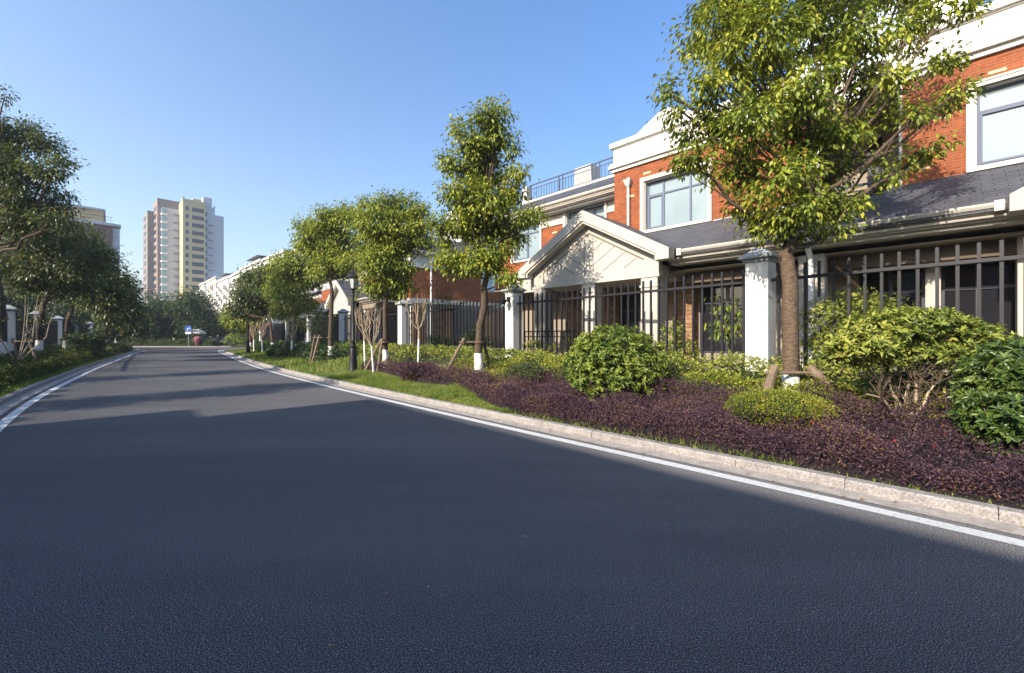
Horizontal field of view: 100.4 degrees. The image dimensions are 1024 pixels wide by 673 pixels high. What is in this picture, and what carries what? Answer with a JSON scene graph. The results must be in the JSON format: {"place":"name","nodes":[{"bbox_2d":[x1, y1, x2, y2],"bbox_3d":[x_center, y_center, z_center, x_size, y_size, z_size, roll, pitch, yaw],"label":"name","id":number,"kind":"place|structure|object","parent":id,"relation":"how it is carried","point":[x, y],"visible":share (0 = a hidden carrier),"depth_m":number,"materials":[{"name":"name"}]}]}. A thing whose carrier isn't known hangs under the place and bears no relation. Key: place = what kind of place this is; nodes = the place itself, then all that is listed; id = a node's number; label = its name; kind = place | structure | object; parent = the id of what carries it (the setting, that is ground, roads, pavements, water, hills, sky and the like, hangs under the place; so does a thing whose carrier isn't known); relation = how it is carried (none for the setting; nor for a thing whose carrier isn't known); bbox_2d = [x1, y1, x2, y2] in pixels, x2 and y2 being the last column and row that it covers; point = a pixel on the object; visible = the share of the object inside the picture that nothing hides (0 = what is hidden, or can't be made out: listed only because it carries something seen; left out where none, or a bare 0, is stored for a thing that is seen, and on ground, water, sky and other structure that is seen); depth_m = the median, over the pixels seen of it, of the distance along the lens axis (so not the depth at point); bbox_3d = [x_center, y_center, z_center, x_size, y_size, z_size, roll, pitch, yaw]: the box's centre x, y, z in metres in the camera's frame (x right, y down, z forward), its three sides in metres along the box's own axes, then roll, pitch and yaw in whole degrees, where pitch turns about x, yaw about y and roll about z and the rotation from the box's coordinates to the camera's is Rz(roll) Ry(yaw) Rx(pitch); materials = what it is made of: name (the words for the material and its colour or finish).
{"place":"outdoors","nodes":[
{"label":"outdoors","id":0,"kind":"place"},
{"bbox_2d":[108,338,216,345],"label":"hedge","id":1,"kind":"object","parent":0,"point":[174,342],"visible":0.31,"depth_m":61.75,"materials":[{"name":"green plant"}]},
{"bbox_2d":[133,347,245,349],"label":"crossing road","id":2,"kind":"structure","parent":0,"point":[182,348],"depth_m":53.48,"materials":[{"name":"asphalt"}]},
{"bbox_2d":[204,276,223,315],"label":"apartment block","id":3,"kind":"structure","parent":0,"point":[211,285],"depth_m":151.59,"materials":[{"name":"paint"}]},
{"bbox_2d":[216,273,230,314],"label":"apartment block","id":4,"kind":"structure","parent":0,"point":[223,283],"depth_m":138.78,"materials":[{"name":"paint"}]},
{"bbox_2d":[227,271,240,306],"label":"apartment block","id":5,"kind":"structure","parent":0,"point":[230,277],"depth_m":129.16,"materials":[{"name":"paint"}]},
{"bbox_2d":[225,348,504,399],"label":"ground","id":6,"kind":"structure","parent":0,"point":[444,365],"depth_m":16.62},
{"bbox_2d":[213,309,273,345],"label":"camphor tree","id":7,"kind":"object","parent":6,"relation":"on","point":[234,324],"visible":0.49,"depth_m":39.94,"materials":[{"name":"green plant"}]},
{"bbox_2d":[245,308,249,352],"bbox_3d":[-21.237,-0.504,34.323,0.540,3.940,0.540,0,0,0],"label":"street lamp","id":8,"kind":"object","parent":6,"relation":"on","point":[247,346],"visible":0.77,"depth_m":34.27,"materials":[{"name":"metal"}]},
{"bbox_2d":[220,259,282,343],"bbox_3d":[-20.376,-2.406,33.943,4.964,7.642,6.823,0,0,-30],"label":"camphor tree","id":9,"kind":"object","parent":6,"relation":"on","point":[246,292],"visible":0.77,"depth_m":33.21,"materials":[{"name":"green plant"}]},
{"bbox_2d":[256,319,267,351],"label":"bare sapling","id":10,"kind":"object","parent":6,"relation":"on","point":[262,329],"visible":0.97,"depth_m":32.76,"materials":[{"name":"brown plant"}]},
{"bbox_2d":[265,348,288,357],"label":"verge bush","id":11,"kind":"object","parent":6,"relation":"on","point":[276,353],"visible":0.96,"depth_m":25.52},
{"bbox_2d":[273,323,284,340],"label":"fence panel","id":12,"kind":"object","parent":6,"relation":"on","point":[279,331],"visible":0.42,"depth_m":46.52,"materials":[{"name":"metal"}]},
{"bbox_2d":[255,247,327,345],"bbox_3d":[-13.729,-2.143,26.574,4.218,7.140,5.204,0,0,-44],"label":"camphor tree","id":13,"kind":"object","parent":6,"relation":"on","point":[287,287],"visible":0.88,"depth_m":25.68,"materials":[{"name":"green plant"}]},
{"bbox_2d":[285,315,299,349],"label":"bare sapling","id":14,"kind":"object","parent":6,"relation":"on","point":[292,328],"visible":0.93,"depth_m":25.18,"materials":[{"name":"brown plant"}]},
{"bbox_2d":[271,289,322,321],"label":"house","id":15,"kind":"structure","parent":6,"relation":"on","point":[316,293],"depth_m":53.58,"materials":[{"name":"brick"}]},
{"bbox_2d":[288,320,306,341],"bbox_3d":[-19.148,-0.125,38.158,0.180,2.550,9.978,0,0,-36],"label":"fence panel","id":16,"kind":"object","parent":6,"relation":"on","point":[301,335],"visible":0.16,"depth_m":37.08,"materials":[{"name":"metal"}]},
{"bbox_2d":[284,297,328,345],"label":"autumn shrub tree","id":17,"kind":"object","parent":6,"relation":"on","point":[306,325],"visible":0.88,"depth_m":25.82,"materials":[{"name":"green plant"}]},
{"bbox_2d":[250,338,373,361],"bbox_3d":[-16.250,0.747,31.267,2.998,1.311,27.052,0,0,-38],"label":"green cover","id":18,"kind":"object","parent":6,"relation":"on","point":[301,349],"visible":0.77,"depth_m":23.05,"materials":[{"name":"green plant"}]},
{"bbox_2d":[309,335,333,361],"bbox_3d":[-9.417,0.685,20.607,1.306,1.532,1.146,0,0,0],"label":"tree support","id":19,"kind":"object","parent":6,"relation":"on","point":[316,345],"visible":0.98,"depth_m":20.76,"materials":[{"name":"brown wood"}]},
{"bbox_2d":[310,316,338,342],"bbox_3d":[-13.508,-0.125,30.827,0.180,2.550,7.645,0,0,-39],"label":"fence panel","id":20,"kind":"object","parent":6,"relation":"on","point":[335,328],"visible":0.39,"depth_m":30.72,"materials":[{"name":"metal"}]},
{"bbox_2d":[286,197,369,355],"bbox_3d":[-8.840,-2.661,20.916,4.997,8.157,3.737,0,0,0],"label":"camphor tree","id":21,"kind":"object","parent":6,"relation":"on","point":[317,243],"visible":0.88,"depth_m":20.55,"materials":[{"name":"green plant"}]},
{"bbox_2d":[337,309,348,342],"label":"fence pillar","id":22,"kind":"structure","parent":6,"relation":"on","point":[342,312],"depth_m":27.50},
{"bbox_2d":[346,270,359,371],"bbox_3d":[-5.936,-0.535,15.936,0.540,3.940,0.540,0,0,0],"label":"street lamp","id":23,"kind":"object","parent":6,"relation":"on","point":[353,282],"visible":0.92,"depth_m":15.86,"materials":[{"name":"metal"}]},
{"bbox_2d":[346,279,368,341],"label":"garden tree","id":24,"kind":"object","parent":6,"relation":"on","point":[355,305],"visible":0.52,"depth_m":25.13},
{"bbox_2d":[354,300,375,364],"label":"bare sapling","id":25,"kind":"object","parent":6,"relation":"on","point":[359,316],"visible":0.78,"depth_m":17.00,"materials":[{"name":"brown plant"}]},
{"bbox_2d":[344,309,397,350],"bbox_3d":[-8.122,-0.125,24.266,0.180,2.550,8.453,0,0,-40],"label":"fence panel","id":26,"kind":"object","parent":6,"relation":"on","point":[348,318],"visible":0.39,"depth_m":23.84,"materials":[{"name":"metal"}]},
{"bbox_2d":[361,306,383,372],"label":"bare sapling","id":27,"kind":"object","parent":6,"relation":"on","point":[369,340],"visible":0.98,"depth_m":14.78,"materials":[{"name":"brown plant"}]},
{"bbox_2d":[364,339,389,370],"bbox_3d":[-4.949,0.755,15.818,0.890,1.353,0.877,0,0,35],"label":"tree support","id":28,"kind":"object","parent":6,"relation":"on","point":[380,342],"visible":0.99,"depth_m":15.76,"materials":[{"name":"brown wood"}]},
{"bbox_2d":[338,184,441,366],"bbox_3d":[-4.478,-2.163,16.016,3.852,7.182,2.634,0,0,-10],"label":"camphor tree","id":29,"kind":"object","parent":6,"relation":"on","point":[393,236],"visible":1,"depth_m":15.64,"materials":[{"name":"green plant"}]},
{"bbox_2d":[395,300,412,349],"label":"fence pillar","id":30,"kind":"structure","parent":6,"relation":"on","point":[402,323],"depth_m":20.64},
{"bbox_2d":[305,210,504,348],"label":"house","id":31,"kind":"structure","parent":6,"relation":"on","point":[459,289],"depth_m":32.10,"materials":[{"name":"brick"}]},
{"bbox_2d":[398,361,431,380],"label":"clipped bush","id":32,"kind":"object","parent":6,"relation":"on","point":[408,371],"visible":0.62,"depth_m":12.40,"materials":[{"name":"purple plant"}]},
{"bbox_2d":[403,294,426,361],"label":"bare sapling","id":33,"kind":"object","parent":6,"relation":"on","point":[423,318],"visible":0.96,"depth_m":15.02,"materials":[{"name":"brown plant"}]},
{"bbox_2d":[426,332,452,353],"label":"garden shrub","id":34,"kind":"object","parent":6,"relation":"on","point":[437,340],"visible":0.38,"depth_m":19.46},
{"bbox_2d":[419,272,478,352],"bbox_3d":[-2.781,-0.835,18.087,2.435,3.972,1.672,0,0,20],"label":"garden tree","id":35,"kind":"object","parent":6,"relation":"on","point":[444,301],"visible":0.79,"depth_m":18.17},
{"bbox_2d":[405,297,503,357],"bbox_3d":[-2.612,-0.125,17.812,0.180,2.550,7.642,0,0,-41],"label":"fence panel","id":36,"kind":"object","parent":6,"relation":"on","point":[453,309],"visible":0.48,"depth_m":17.72,"materials":[{"name":"metal"}]},
{"bbox_2d":[445,338,489,372],"bbox_3d":[-1.161,0.715,12.251,1.683,1.374,0.962,0,0,-28],"label":"tree support","id":37,"kind":"object","parent":6,"relation":"on","point":[462,341],"visible":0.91,"depth_m":12.04,"materials":[{"name":"brown wood"}]},
{"bbox_2d":[456,324,494,354],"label":"garden shrub","id":38,"kind":"object","parent":6,"relation":"on","point":[469,336],"visible":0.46,"depth_m":16.62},
{"bbox_2d":[420,92,550,369],"bbox_3d":[-0.758,-2.702,12.216,3.648,8.197,2.868,0,0,0],"label":"camphor tree","id":39,"kind":"object","parent":6,"relation":"on","point":[476,204],"visible":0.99,"depth_m":11.73,"materials":[{"name":"green plant"}]},
{"bbox_2d":[492,312,505,347],"bbox_3d":[1.026,-0.450,27.757,0.080,2.500,7.000,0,0,-44],"label":"garden screen","id":40,"kind":"object","parent":6,"relation":"on","point":[497,329],"visible":0.13,"depth_m":29.71,"materials":[{"name":"grey metal"}]},
{"bbox_2d":[501,285,526,359],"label":"fence pillar","id":41,"kind":"structure","parent":6,"relation":"on","point":[512,323],"depth_m":14.61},
{"bbox_2d":[502,361,550,386],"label":"clipped bush","id":42,"kind":"object","parent":6,"relation":"on","point":[525,369],"visible":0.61,"depth_m":9.93,"materials":[{"name":"green plant"}]},
{"bbox_2d":[522,334,574,359],"bbox_3d":[1.144,0.414,13.637,1.543,1.107,1.399,0,0,37],"label":"garden shrub","id":43,"kind":"object","parent":6,"relation":"on","point":[535,344],"visible":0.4,"depth_m":13.69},
{"bbox_2d":[525,330,576,358],"bbox_3d":[1.228,0.295,13.919,0.042,0.970,2.217,0,0,-44],"label":"garden gate fence","id":44,"kind":"object","parent":6,"relation":"on","point":[554,336],"visible":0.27,"depth_m":13.93,"materials":[{"name":"metal"}]},
{"bbox_2d":[559,323,670,400],"bbox_3d":[1.998,0.515,8.220,2.173,1.564,2.005,0,0,0],"label":"round bush","id":45,"kind":"object","parent":6,"relation":"on","point":[636,357],"visible":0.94,"depth_m":7.73,"materials":[{"name":"plant"}]},
{"bbox_2d":[228,349,1022,506],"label":"grass","id":46,"kind":"structure","parent":6,"relation":"on","point":[379,379],"depth_m":12.14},
{"bbox_2d":[517,269,744,369],"bbox_3d":[2.559,-0.125,11.730,0.180,2.550,7.448,0,0,-39],"label":"fence panel","id":47,"kind":"object","parent":6,"relation":"on","point":[712,285],"visible":0.64,"depth_m":10.61,"materials":[{"name":"metal"}]},
{"bbox_2d":[333,341,1002,401],"bbox_3d":[-0.511,0.596,13.953,1.742,0.828,31.827,0,0,-42],"label":"green hedge","id":48,"kind":"object","parent":6,"relation":"on","point":[855,381],"visible":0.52,"depth_m":8.77,"materials":[{"name":"green plant"}]},
{"bbox_2d":[653,376,701,394],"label":"clipped bush","id":49,"kind":"object","parent":6,"relation":"on","point":[681,379],"visible":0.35,"depth_m":7.92,"materials":[{"name":"green plant"}]},
{"bbox_2d":[655,317,700,367],"bbox_3d":[4.144,0.232,10.690,1.405,1.467,0.950,0,0,-28],"label":"garden shrub","id":50,"kind":"object","parent":6,"relation":"on","point":[680,344],"visible":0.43,"depth_m":10.61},
{"bbox_2d":[359,355,1023,509],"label":"purple ground cover","id":51,"kind":"object","parent":6,"relation":"on","point":[850,443],"visible":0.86,"depth_m":5.21,"materials":[{"name":"plant"}]},
{"bbox_2d":[450,353,969,418],"bbox_3d":[3.438,0.844,7.931,1.498,0.747,15.584,0,0,-44],"label":"yellow ground cover","id":52,"kind":"object","parent":6,"relation":"on","point":[740,381],"visible":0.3,"depth_m":7.23,"materials":[{"name":"plant"}]},
{"bbox_2d":[704,295,745,368],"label":"garden tree","id":53,"kind":"object","parent":6,"relation":"on","point":[727,331],"visible":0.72,"depth_m":9.70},
{"bbox_2d":[488,0,1023,379],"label":"house","id":54,"kind":"structure","parent":6,"relation":"on","point":[633,217],"depth_m":10.34,"materials":[{"name":"brick"}]},
{"bbox_2d":[510,218,541,263],"bbox_3d":[0.731,-4.542,20.266,0.305,1.966,2.025,0,0,-44],"label":"window","id":55,"kind":"structure","parent":54,"relation":"in","point":[536,244],"depth_m":20.29,"materials":[{"name":"blue"}]},
{"bbox_2d":[563,201,606,226],"bbox_3d":[3.087,-4.542,17.852,0.305,1.966,2.216,0,0,-44],"label":"window","id":56,"kind":"structure","parent":54,"relation":"in","point":[600,209],"depth_m":17.76,"materials":[{"name":"white"}]},
{"bbox_2d":[623,294,639,333],"bbox_3d":[4.043,-0.375,14.980,0.090,2.250,1.048,0,0,-44],"label":"garden door","id":57,"kind":"structure","parent":54,"relation":"in","point":[632,296],"depth_m":14.82,"materials":[{"name":"grey"}]},
{"bbox_2d":[640,158,711,232],"bbox_3d":[5.388,-4.522,14.062,0.305,1.926,2.404,0,0,-44],"label":"window","id":58,"kind":"structure","parent":54,"relation":"in","point":[670,203],"depth_m":14.21,"materials":[{"name":"white"}]},
{"bbox_2d":[700,281,745,353],"bbox_3d":[6.372,-0.550,12.592,0.090,2.100,1.596,0,0,-44],"label":"garden door","id":59,"kind":"structure","parent":54,"relation":"in","point":[737,288],"depth_m":12.76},
{"bbox_2d":[843,53,898,106],"bbox_3d":[8.612,-6.138,10.256,0.344,0.890,1.000,0,0,-44],"label":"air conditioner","id":60,"kind":"object","parent":54,"relation":"attached to","point":[890,58],"visible":0.09,"depth_m":10.07,"materials":[{"name":"white"}]},
{"bbox_2d":[867,137,881,190],"bbox_3d":[9.937,-4.425,11.687,0.049,1.950,0.307,0,0,-44],"label":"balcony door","id":61,"kind":"structure","parent":54,"relation":"in","point":[870,177],"depth_m":11.69,"materials":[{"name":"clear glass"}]},
{"bbox_2d":[859,268,924,366],"bbox_3d":[8.889,-0.460,10.013,0.090,2.320,1.167,0,0,-44],"label":"garden door","id":62,"kind":"structure","parent":54,"relation":"in","point":[908,277],"depth_m":9.87,"materials":[{"name":"grey"}]},
{"bbox_2d":[941,260,1015,368],"bbox_3d":[9.859,-0.460,9.019,0.090,2.320,1.120,0,0,-44],"label":"garden door","id":63,"kind":"structure","parent":54,"relation":"in","point":[989,270],"depth_m":8.94,"materials":[{"name":"grey"}]},
{"bbox_2d":[966,67,1023,172],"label":"window","id":64,"kind":"structure","parent":54,"relation":"in","point":[995,125],"depth_m":9.10,"materials":[{"name":"white"}]},
{"bbox_2d":[737,247,778,371],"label":"fence pillar","id":65,"kind":"structure","parent":6,"relation":"on","point":[760,305],"depth_m":8.52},
{"bbox_2d":[723,387,841,429],"bbox_3d":[3.695,1.022,5.896,1.426,0.630,1.427,0,0,37],"label":"clipped bush","id":66,"kind":"object","parent":6,"relation":"on","point":[786,402],"visible":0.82,"depth_m":5.63,"materials":[{"name":"green plant"}]},
{"bbox_2d":[762,364,835,391],"bbox_3d":[4.743,0.863,7.042,1.448,0.822,0.624,0,0,13],"label":"tree support","id":67,"kind":"object","parent":6,"relation":"on","point":[772,372],"visible":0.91,"depth_m":6.98,"materials":[{"name":"brown wood"}]},
{"bbox_2d":[645,0,996,391],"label":"camphor tree","id":68,"kind":"object","parent":6,"relation":"on","point":[741,20],"visible":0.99,"depth_m":7.03,"materials":[{"name":"green plant"}]},
{"bbox_2d":[799,283,923,376],"bbox_3d":[6.712,-0.014,7.984,2.765,1.960,1.308,0,0,0],"label":"bamboo shrub","id":69,"kind":"object","parent":6,"relation":"on","point":[839,311],"visible":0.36,"depth_m":7.84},
{"bbox_2d":[772,237,1023,378],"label":"fence panel","id":70,"kind":"object","parent":6,"relation":"on","point":[979,260],"visible":0.4,"depth_m":7.05,"materials":[{"name":"metal"}]},
{"bbox_2d":[817,305,1023,420],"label":"spreading shrub","id":71,"kind":"object","parent":6,"relation":"on","point":[917,334],"visible":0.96,"depth_m":5.27,"materials":[{"name":"plant"}]},
{"bbox_2d":[945,336,1023,461],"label":"glossy bush","id":72,"kind":"object","parent":6,"relation":"on","point":[994,403],"visible":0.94,"depth_m":4.16,"materials":[{"name":"plant"}]},
{"bbox_2d":[0,0,994,301],"label":"sky","id":73,"kind":"structure","parent":0,"point":[265,110],"materials":[{"name":"blue"}]},
{"bbox_2d":[0,350,1023,672],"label":"road","id":74,"kind":"structure","parent":0,"point":[150,500],"depth_m":2.95,"materials":[{"name":"asphalt"}]},
{"bbox_2d":[0,350,143,414],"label":"gutter","id":75,"kind":"object","parent":74,"relation":"on","point":[6,406],"visible":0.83,"depth_m":12.01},
{"bbox_2d":[0,350,145,431],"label":"road marking","id":76,"kind":"object","parent":74,"relation":"on","point":[7,419],"visible":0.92,"depth_m":9.82,"materials":[{"name":"paint"}]},
{"bbox_2d":[218,350,1023,546],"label":"road marking","id":77,"kind":"object","parent":74,"relation":"on","point":[997,537],"visible":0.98,"depth_m":4.34,"materials":[{"name":"paint"}]},
{"bbox_2d":[221,350,1023,535],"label":"gutter","id":78,"kind":"object","parent":74,"relation":"on","point":[971,520],"visible":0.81,"depth_m":4.62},
{"bbox_2d":[307,377,1023,526],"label":"fallen leaves","id":79,"kind":"object","parent":78,"relation":"on","point":[660,454],"visible":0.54,"depth_m":5.39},
{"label":"far verge","id":80,"kind":"structure","parent":0,"visible":0},
{"bbox_2d":[0,199,120,335],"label":"apartment block","id":81,"kind":"structure","parent":80,"relation":"on","point":[98,216],"depth_m":74.13,"materials":[{"name":"concrete"}]},
{"bbox_2d":[127,290,180,340],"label":"junction tree","id":82,"kind":"object","parent":80,"relation":"on","point":[159,328],"visible":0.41,"depth_m":63.84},
{"bbox_2d":[150,284,227,338],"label":"junction tree","id":83,"kind":"object","parent":80,"relation":"on","point":[193,311],"visible":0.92,"depth_m":64.30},
{"bbox_2d":[126,328,258,343],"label":"hedge","id":84,"kind":"object","parent":80,"relation":"on","point":[242,334],"visible":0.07,"depth_m":75.25,"materials":[{"name":"green plant"}]},
{"bbox_2d":[261,249,288,323],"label":"apartment block","id":85,"kind":"structure","parent":80,"relation":"on","point":[267,257],"depth_m":98.66,"materials":[{"name":"paint"}]},
{"label":"ground","id":86,"kind":"structure","parent":0,"visible":0},
{"bbox_2d":[0,349,140,404],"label":"kerb","id":87,"kind":"structure","parent":86,"relation":"on","point":[10,396],"depth_m":13.34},
{"bbox_2d":[52,299,122,340],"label":"garden tree","id":88,"kind":"object","parent":86,"relation":"on","point":[88,319],"visible":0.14,"depth_m":46.70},
{"bbox_2d":[143,197,223,327],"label":"tower block","id":89,"kind":"structure","parent":86,"relation":"on","point":[183,242],"depth_m":171.45,"materials":[{"name":"beige"}]},
{"bbox_2d":[132,346,245,346],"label":"kerb","id":90,"kind":"structure","parent":86,"relation":"on","point":[185,346],"depth_m":60.50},
{"bbox_2d":[222,331,246,346],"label":"verge bush","id":91,"kind":"object","parent":86,"relation":"on","point":[237,339],"visible":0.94,"depth_m":59.77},
{"bbox_2d":[239,255,266,285],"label":"apartment block","id":92,"kind":"structure","parent":86,"relation":"on","point":[256,259],"depth_m":111.51,"materials":[{"name":"paint"}]},
{"bbox_2d":[224,349,1023,525],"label":"kerb","id":93,"kind":"structure","parent":86,"relation":"on","point":[1009,515],"depth_m":4.71,"materials":[{"name":"concrete"}]},
{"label":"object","id":94,"kind":"structure","parent":0,"visible":0},
{"bbox_2d":[6,305,18,350],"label":"fence pillar","id":95,"kind":"structure","parent":94,"relation":"on","point":[11,310],"depth_m":20.88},
{"bbox_2d":[9,338,37,359],"bbox_3d":[-19.675,0.792,17.125,2.120,1.466,0.311,0,0,6],"label":"tree support","id":96,"kind":"object","parent":94,"relation":"on","point":[12,341],"visible":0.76,"depth_m":17.08,"materials":[{"name":"brown wood"}]},
{"bbox_2d":[15,314,36,350],"bbox_3d":[-26.764,0.125,23.390,0.180,2.550,5.927,0,0,-40],"label":"fence panel","id":97,"kind":"object","parent":94,"relation":"on","point":[19,333],"visible":0.33,"depth_m":23.37,"materials":[{"name":"metal"}]},
{"bbox_2d":[0,291,60,360],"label":"bare sapling","id":98,"kind":"object","parent":94,"relation":"on","point":[20,350],"visible":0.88,"depth_m":16.72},
{"bbox_2d":[0,84,89,359],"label":"roadside tree","id":99,"kind":"object","parent":94,"relation":"on","point":[22,212],"visible":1,"depth_m":17.06,"materials":[{"name":"plant"}]},
{"bbox_2d":[4,281,89,333],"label":"garden tree","id":100,"kind":"object","parent":94,"relation":"on","point":[20,304],"visible":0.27,"depth_m":33.92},
{"bbox_2d":[43,319,58,345],"bbox_3d":[-31.488,0.125,28.979,0.180,2.550,7.830,0,0,-40],"label":"fence panel","id":101,"kind":"object","parent":94,"relation":"on","point":[51,338],"visible":0.41,"depth_m":29.82,"materials":[{"name":"metal"}]},
{"bbox_2d":[10,342,101,353],"bbox_3d":[-25.131,0.872,21.502,3.146,1.191,51.947,0,0,-39],"label":"back cover","id":102,"kind":"object","parent":94,"relation":"on","point":[52,346],"visible":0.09,"depth_m":27.40,"materials":[{"name":"green plant"}]},
{"bbox_2d":[51,316,63,343],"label":"fence pillar","id":103,"kind":"structure","parent":94,"relation":"on","point":[59,319],"depth_m":32.03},
{"bbox_2d":[0,351,126,396],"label":"grass","id":104,"kind":"structure","parent":94,"relation":"on","point":[17,386],"depth_m":14.28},
{"bbox_2d":[0,215,131,354],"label":"roadside tree","id":105,"kind":"object","parent":94,"relation":"on","point":[76,274],"visible":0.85,"depth_m":21.43,"materials":[{"name":"plant"}]},
{"bbox_2d":[0,343,132,391],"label":"hedge","id":106,"kind":"object","parent":94,"relation":"on","point":[27,367],"visible":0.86,"depth_m":16.70,"materials":[{"name":"green plant"}]},
{"bbox_2d":[58,330,114,353],"bbox_3d":[-24.769,0.528,24.801,2.334,1.813,1.998,0,0,0],"label":"dark shrub","id":107,"kind":"object","parent":94,"relation":"on","point":[82,342],"visible":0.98,"depth_m":24.52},
{"bbox_2d":[31,235,155,347],"bbox_3d":[-27.148,-2.563,27.320,6.446,8.250,4.546,0,0,0],"label":"roadside tree","id":108,"kind":"object","parent":94,"relation":"on","point":[102,303],"visible":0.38,"depth_m":27.06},
{"bbox_2d":[77,274,157,341],"bbox_3d":[-33.067,-1.836,35.792,7.063,6.946,4.683,0,0,32],"label":"roadside tree","id":109,"kind":"object","parent":94,"relation":"on","point":[128,317],"visible":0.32,"depth_m":35.22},
{"bbox_2d":[87,313,162,345],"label":"roadside tree","id":110,"kind":"object","parent":94,"relation":"on","point":[117,333],"visible":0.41,"depth_m":42.21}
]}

